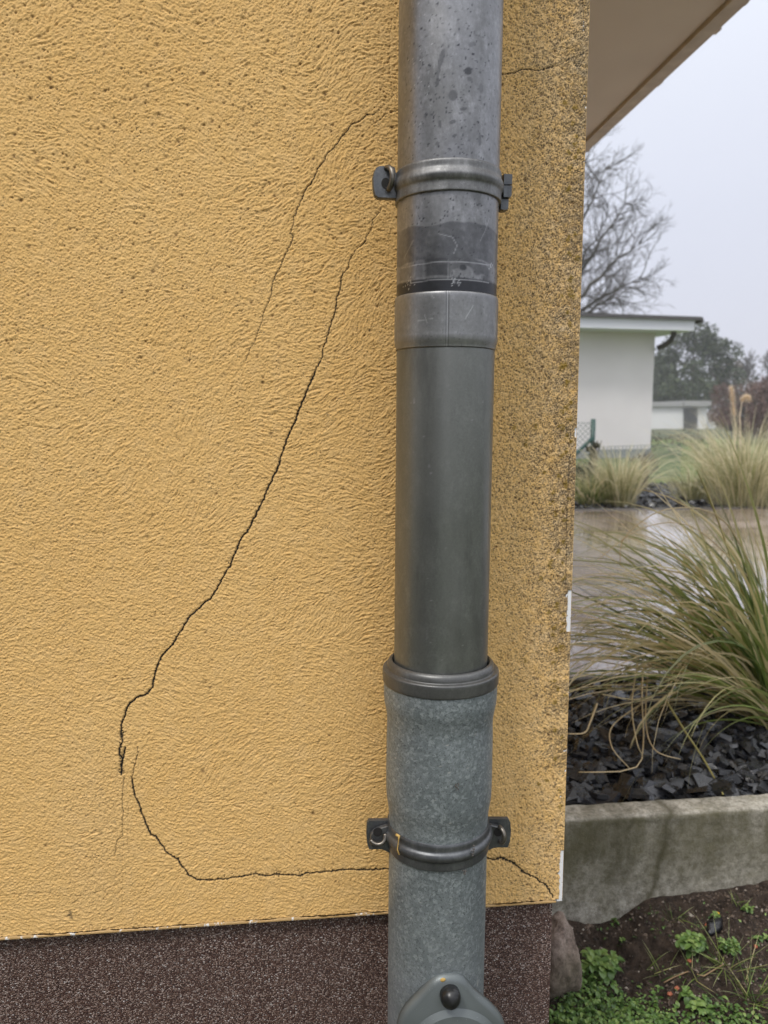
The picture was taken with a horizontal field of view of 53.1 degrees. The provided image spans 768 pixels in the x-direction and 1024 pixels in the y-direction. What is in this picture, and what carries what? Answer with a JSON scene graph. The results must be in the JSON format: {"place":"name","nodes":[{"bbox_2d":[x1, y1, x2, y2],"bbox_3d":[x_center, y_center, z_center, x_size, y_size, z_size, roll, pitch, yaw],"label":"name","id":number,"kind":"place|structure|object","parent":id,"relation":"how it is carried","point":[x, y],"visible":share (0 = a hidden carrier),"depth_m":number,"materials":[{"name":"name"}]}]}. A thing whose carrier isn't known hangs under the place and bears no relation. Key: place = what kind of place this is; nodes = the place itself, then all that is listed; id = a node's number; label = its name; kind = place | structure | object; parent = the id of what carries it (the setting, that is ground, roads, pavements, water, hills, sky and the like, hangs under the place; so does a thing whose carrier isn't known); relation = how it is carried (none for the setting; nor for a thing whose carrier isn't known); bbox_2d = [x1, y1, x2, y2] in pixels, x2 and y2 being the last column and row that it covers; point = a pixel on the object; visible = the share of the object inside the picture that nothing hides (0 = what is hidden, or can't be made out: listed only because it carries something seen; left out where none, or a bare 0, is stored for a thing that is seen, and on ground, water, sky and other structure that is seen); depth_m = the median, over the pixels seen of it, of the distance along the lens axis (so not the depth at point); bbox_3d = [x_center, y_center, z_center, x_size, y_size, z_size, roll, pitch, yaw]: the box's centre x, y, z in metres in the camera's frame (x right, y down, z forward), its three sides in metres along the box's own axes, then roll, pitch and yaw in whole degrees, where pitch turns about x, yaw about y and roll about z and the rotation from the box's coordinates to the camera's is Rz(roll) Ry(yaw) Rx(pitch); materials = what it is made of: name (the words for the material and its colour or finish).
{"place":"outdoors","nodes":[
{"label":"outdoors","id":0,"kind":"place"},
{"bbox_2d":[569,508,767,675],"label":"patio","id":1,"kind":"structure","parent":0,"point":[591,518],"depth_m":4.32,"materials":[{"name":"beige concrete"}]},
{"bbox_2d":[576,439,767,483],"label":"lawn","id":2,"kind":"structure","parent":0,"point":[665,457],"depth_m":13.68,"materials":[{"name":"green plant"}]},
{"bbox_2d":[650,428,767,455],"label":"hedge","id":3,"kind":"object","parent":2,"relation":"on","point":[669,437],"visible":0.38,"depth_m":14.70,"materials":[{"name":"green plant"}]},
{"bbox_2d":[581,0,767,411],"label":"sky","id":4,"kind":"structure","parent":0,"point":[703,131],"materials":[{"name":"white"}]},
{"bbox_2d":[649,457,725,500],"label":"ornamental grass","id":5,"kind":"object","parent":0,"point":[690,493],"depth_m":6.93,"materials":[{"name":"green plant"}]},
{"bbox_2d":[651,424,763,438],"bbox_3d":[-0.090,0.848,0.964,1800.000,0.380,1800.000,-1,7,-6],"label":"ground","id":6,"kind":"structure","parent":0,"point":[663,432],"depth_m":35.47,"materials":[{"name":"green plant"}]},
{"bbox_2d":[0,0,749,1023],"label":"yellow house","id":7,"kind":"structure","parent":6,"relation":"on","point":[198,272],"depth_m":0.85,"materials":[{"name":"paint"}]},
{"bbox_2d":[383,0,503,1023],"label":"downpipe","id":8,"kind":"object","parent":7,"relation":"attached to","point":[440,674],"visible":0.98,"depth_m":0.76,"materials":[{"name":"metal"}]},
{"bbox_2d":[366,814,510,871],"bbox_3d":[0.060,0.355,0.849,0.132,0.050,0.132,5,9,38],"label":"pipe clamp","id":9,"kind":"object","parent":8,"relation":"attached to","point":[382,833],"visible":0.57,"depth_m":0.80,"materials":[{"name":"metal"}]},
{"bbox_2d":[372,157,511,212],"bbox_3d":[0.067,-0.321,0.771,0.116,0.038,0.133,4,8,31],"label":"pipe clamp","id":10,"kind":"object","parent":8,"relation":"attached to","point":[389,183],"visible":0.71,"depth_m":0.72,"materials":[{"name":"metal"}]},
{"bbox_2d":[569,672,684,685],"bbox_3d":[5.921,0.433,2.763,11.660,0.060,0.032,-1,7,-6],"label":"edging board","id":11,"kind":"object","parent":6,"relation":"on","point":[585,678],"depth_m":2.20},
{"bbox_2d":[580,122,676,314],"bbox_3d":[4.867,-8.082,24.698,9.964,11.680,3.725,-1,7,-6],"label":"bare tree","id":12,"kind":"object","parent":6,"relation":"on","point":[610,297],"visible":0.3,"depth_m":24.78,"materials":[{"name":"grey plant"}]},
{"bbox_2d":[576,419,681,478],"bbox_3d":[2.281,-0.493,8.702,3.232,1.114,0.505,-3,8,-22],"label":"wire fence","id":13,"kind":"object","parent":6,"relation":"on","point":[591,435],"visible":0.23,"depth_m":8.70,"materials":[{"name":"teal"}]},
{"bbox_2d":[576,313,703,458],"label":"garage","id":14,"kind":"structure","parent":6,"relation":"on","point":[616,373],"depth_m":13.91,"materials":[{"name":"white paint"}]},
{"bbox_2d":[568,686,742,802],"bbox_3d":[2.470,0.515,2.073,4.670,0.001,0.696,-1,7,-6],"label":"gravel bed","id":15,"kind":"object","parent":6,"relation":"on","point":[683,789],"depth_m":1.62,"materials":[{"name":"black"}]},
{"bbox_2d":[565,677,767,805],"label":"slate chippings","id":16,"kind":"object","parent":15,"relation":"on","point":[741,747],"visible":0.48,"depth_m":1.72,"materials":[{"name":"grey stone"}]},
{"bbox_2d":[568,416,767,800],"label":"ornamental grass","id":17,"kind":"object","parent":15,"relation":"on","point":[726,668],"depth_m":1.82,"materials":[{"name":"green plant"}]},
{"bbox_2d":[549,880,767,1023],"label":"soil","id":18,"kind":"structure","parent":6,"relation":"on","point":[652,943],"depth_m":1.39,"materials":[{"name":"brown soil"}]},
{"bbox_2d":[550,911,581,999],"bbox_3d":[0.289,0.743,1.286,0.076,0.137,0.094,-1,7,-6],"label":"boulder","id":19,"kind":"object","parent":18,"relation":"on","point":[565,971],"visible":0.65,"depth_m":1.25,"materials":[{"name":"grey stone"}]},
{"bbox_2d":[581,959,589,972],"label":"weed","id":20,"kind":"object","parent":18,"relation":"on","point":[587,969],"visible":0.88,"depth_m":1.33,"materials":[{"name":"green plant"}]},
{"bbox_2d":[580,947,624,985],"bbox_3d":[0.379,0.796,1.344,0.077,0.042,0.064,5,8,33],"label":"weed","id":21,"kind":"object","parent":18,"relation":"on","point":[606,966],"visible":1,"depth_m":1.34,"materials":[{"name":"green plant"}]},
{"bbox_2d":[549,902,767,1023],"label":"ground cover","id":22,"kind":"object","parent":18,"relation":"on","point":[597,988],"visible":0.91,"depth_m":1.27,"materials":[{"name":"green plant"}]},
{"bbox_2d":[643,942,682,980],"bbox_3d":[0.489,0.792,1.352,0.068,0.042,0.080,2,7,17],"label":"grass tuft","id":23,"kind":"object","parent":18,"relation":"on","point":[658,967],"visible":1,"depth_m":1.36,"materials":[{"name":"green plant"}]},
{"bbox_2d":[659,904,697,926],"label":"grass tuft","id":24,"kind":"object","parent":18,"relation":"on","point":[679,916],"visible":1,"depth_m":1.42,"materials":[{"name":"green plant"}]},
{"bbox_2d":[675,930,708,958],"bbox_3d":[0.541,0.760,1.355,0.054,0.044,0.052,-5,9,-36],"label":"weed","id":25,"kind":"object","parent":18,"relation":"on","point":[687,940],"visible":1,"depth_m":1.35,"materials":[{"name":"green plant"}]},
{"bbox_2d":[664,964,723,982],"bbox_3d":[0.535,0.798,1.323,0.103,0.035,0.016,0,7,1],"label":"dry stem","id":26,"kind":"object","parent":18,"relation":"on","point":[688,972],"visible":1,"depth_m":1.33,"materials":[{"name":"brown plant"}]},
{"bbox_2d":[678,985,714,1017],"bbox_3d":[0.518,0.814,1.275,0.056,0.026,0.065,-1,7,-6],"label":"weed","id":27,"kind":"object","parent":18,"relation":"on","point":[697,1003],"visible":1,"depth_m":1.27,"materials":[{"name":"green plant"}]},
{"bbox_2d":[677,943,722,1004],"bbox_3d":[0.536,0.771,1.308,0.089,0.064,0.110,-6,10,-42],"label":"grass tuft","id":28,"kind":"object","parent":18,"relation":"on","point":[698,974],"visible":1,"depth_m":1.31,"materials":[{"name":"green plant"}]},
{"bbox_2d":[706,916,722,935],"bbox_3d":[0.606,0.754,1.403,0.026,0.019,0.068,7,10,43],"label":"slate shard","id":29,"kind":"object","parent":18,"relation":"on","point":[712,926],"visible":0.97,"depth_m":1.39,"materials":[{"name":"grey stone"}]},
{"bbox_2d":[711,911,719,917],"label":"weed","id":30,"kind":"object","parent":18,"relation":"on","point":[716,915],"visible":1,"depth_m":1.43,"materials":[{"name":"green plant"}]},
{"bbox_2d":[681,914,767,997],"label":"grass tuft","id":31,"kind":"object","parent":18,"relation":"on","point":[709,958],"visible":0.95,"depth_m":1.32,"materials":[{"name":"green plant"}]},
{"bbox_2d":[717,936,740,955],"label":"weed","id":32,"kind":"object","parent":18,"relation":"on","point":[725,945],"visible":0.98,"depth_m":1.33,"materials":[{"name":"green plant"}]},
{"bbox_2d":[703,930,767,1011],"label":"grass tuft","id":33,"kind":"object","parent":18,"relation":"on","point":[753,995],"visible":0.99,"depth_m":1.27,"materials":[{"name":"green plant"}]},
{"bbox_2d":[728,889,752,907],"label":"grass tuft","id":34,"kind":"object","parent":18,"relation":"on","point":[740,901],"visible":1,"depth_m":1.44,"materials":[{"name":"green plant"}]},
{"bbox_2d":[740,904,754,913],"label":"weed","id":35,"kind":"object","parent":18,"relation":"on","point":[748,908],"visible":1,"depth_m":1.43,"materials":[{"name":"green plant"}]},
{"bbox_2d":[754,933,767,942],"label":"weed","id":36,"kind":"object","parent":18,"relation":"on","point":[764,936],"visible":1,"depth_m":1.37,"materials":[{"name":"green plant"}]},
{"bbox_2d":[552,794,767,923],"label":"concrete edging","id":37,"kind":"object","parent":6,"relation":"on","point":[621,859],"visible":0.29,"depth_m":1.47,"materials":[{"name":"grey concrete"}]},
{"bbox_2d":[575,485,757,508],"bbox_3d":[19.311,-0.374,9.210,39.670,0.001,2.410,-1,7,-6],"label":"gravel bed","id":38,"kind":"object","parent":6,"relation":"on","point":[659,504],"depth_m":6.72,"materials":[{"name":"grey gravel"}]},
{"bbox_2d":[575,460,597,489],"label":"shrub","id":39,"kind":"object","parent":38,"relation":"on","point":[581,470],"visible":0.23,"depth_m":7.57,"materials":[{"name":"green plant"}]},
{"bbox_2d":[585,440,601,468],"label":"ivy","id":40,"kind":"object","parent":38,"relation":"on","point":[595,445],"visible":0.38,"depth_m":7.78,"materials":[{"name":"green plant"}]},
{"bbox_2d":[575,459,636,505],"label":"ornamental grass","id":41,"kind":"object","parent":38,"relation":"on","point":[589,491],"depth_m":6.50,"materials":[{"name":"green plant"}]},
{"bbox_2d":[576,438,675,506],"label":"ornamental grass","id":42,"kind":"object","parent":38,"relation":"on","point":[626,492],"depth_m":6.43,"materials":[{"name":"green plant"}]},
{"bbox_2d":[627,451,659,482],"bbox_3d":[2.925,-0.487,8.589,0.363,0.404,0.272,-1,7,-6],"label":"shrub","id":43,"kind":"object","parent":38,"relation":"on","point":[647,477],"visible":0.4,"depth_m":8.56,"materials":[{"name":"brown plant"}]},
{"bbox_2d":[574,481,766,508],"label":"slate chippings","id":44,"kind":"object","parent":38,"relation":"on","point":[657,500],"visible":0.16,"depth_m":6.72,"materials":[{"name":"grey stone"}]},
{"bbox_2d":[643,384,767,508],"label":"ornamental grass","id":45,"kind":"object","parent":38,"relation":"on","point":[735,486],"depth_m":6.36,"materials":[{"name":"beige"}]},
{"bbox_2d":[652,356,683,401],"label":"evergreen tree","id":46,"kind":"object","parent":6,"relation":"on","point":[654,383],"visible":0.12,"depth_m":61.94,"materials":[{"name":"green plant"}]},
{"bbox_2d":[574,506,766,510],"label":"edging board","id":47,"kind":"object","parent":6,"relation":"on","point":[662,508],"depth_m":6.22,"materials":[{"name":"grey concrete"}]},
{"bbox_2d":[651,401,718,428],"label":"outbuilding","id":48,"kind":"structure","parent":6,"relation":"on","point":[668,413],"depth_m":48.65,"materials":[{"name":"white paint"}]},
{"bbox_2d":[652,321,750,407],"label":"evergreen tree","id":49,"kind":"object","parent":6,"relation":"on","point":[706,346],"visible":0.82,"depth_m":53.43,"materials":[{"name":"green plant"}]},
{"bbox_2d":[652,372,766,423],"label":"distant wood","id":50,"kind":"object","parent":6,"relation":"on","point":[757,377],"depth_m":76.26,"materials":[{"name":"green plant"}]},
{"bbox_2d":[702,357,750,425],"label":"bushy tree","id":51,"kind":"object","parent":6,"relation":"on","point":[739,365],"visible":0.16,"depth_m":62.61,"materials":[{"name":"green plant"}]},
{"bbox_2d":[705,399,747,430],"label":"bush","id":52,"kind":"object","parent":6,"relation":"on","point":[730,428],"visible":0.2,"depth_m":40.51,"materials":[{"name":"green plant"}]},
{"bbox_2d":[692,375,765,434],"bbox_3d":[14.686,-4.465,32.169,3.480,2.567,2.385,-1,7,-6],"label":"bush","id":53,"kind":"object","parent":6,"relation":"on","point":[727,393],"visible":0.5,"depth_m":32.28,"materials":[{"name":"brown plant"}]},
{"bbox_2d":[736,368,767,436],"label":"bush","id":54,"kind":"object","parent":6,"relation":"on","point":[759,418],"visible":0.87,"depth_m":28.93,"materials":[{"name":"brown plant"}]},
{"bbox_2d":[737,348,767,387],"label":"bare tree","id":55,"kind":"object","parent":6,"relation":"on","point":[746,368],"visible":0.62,"depth_m":66.48,"materials":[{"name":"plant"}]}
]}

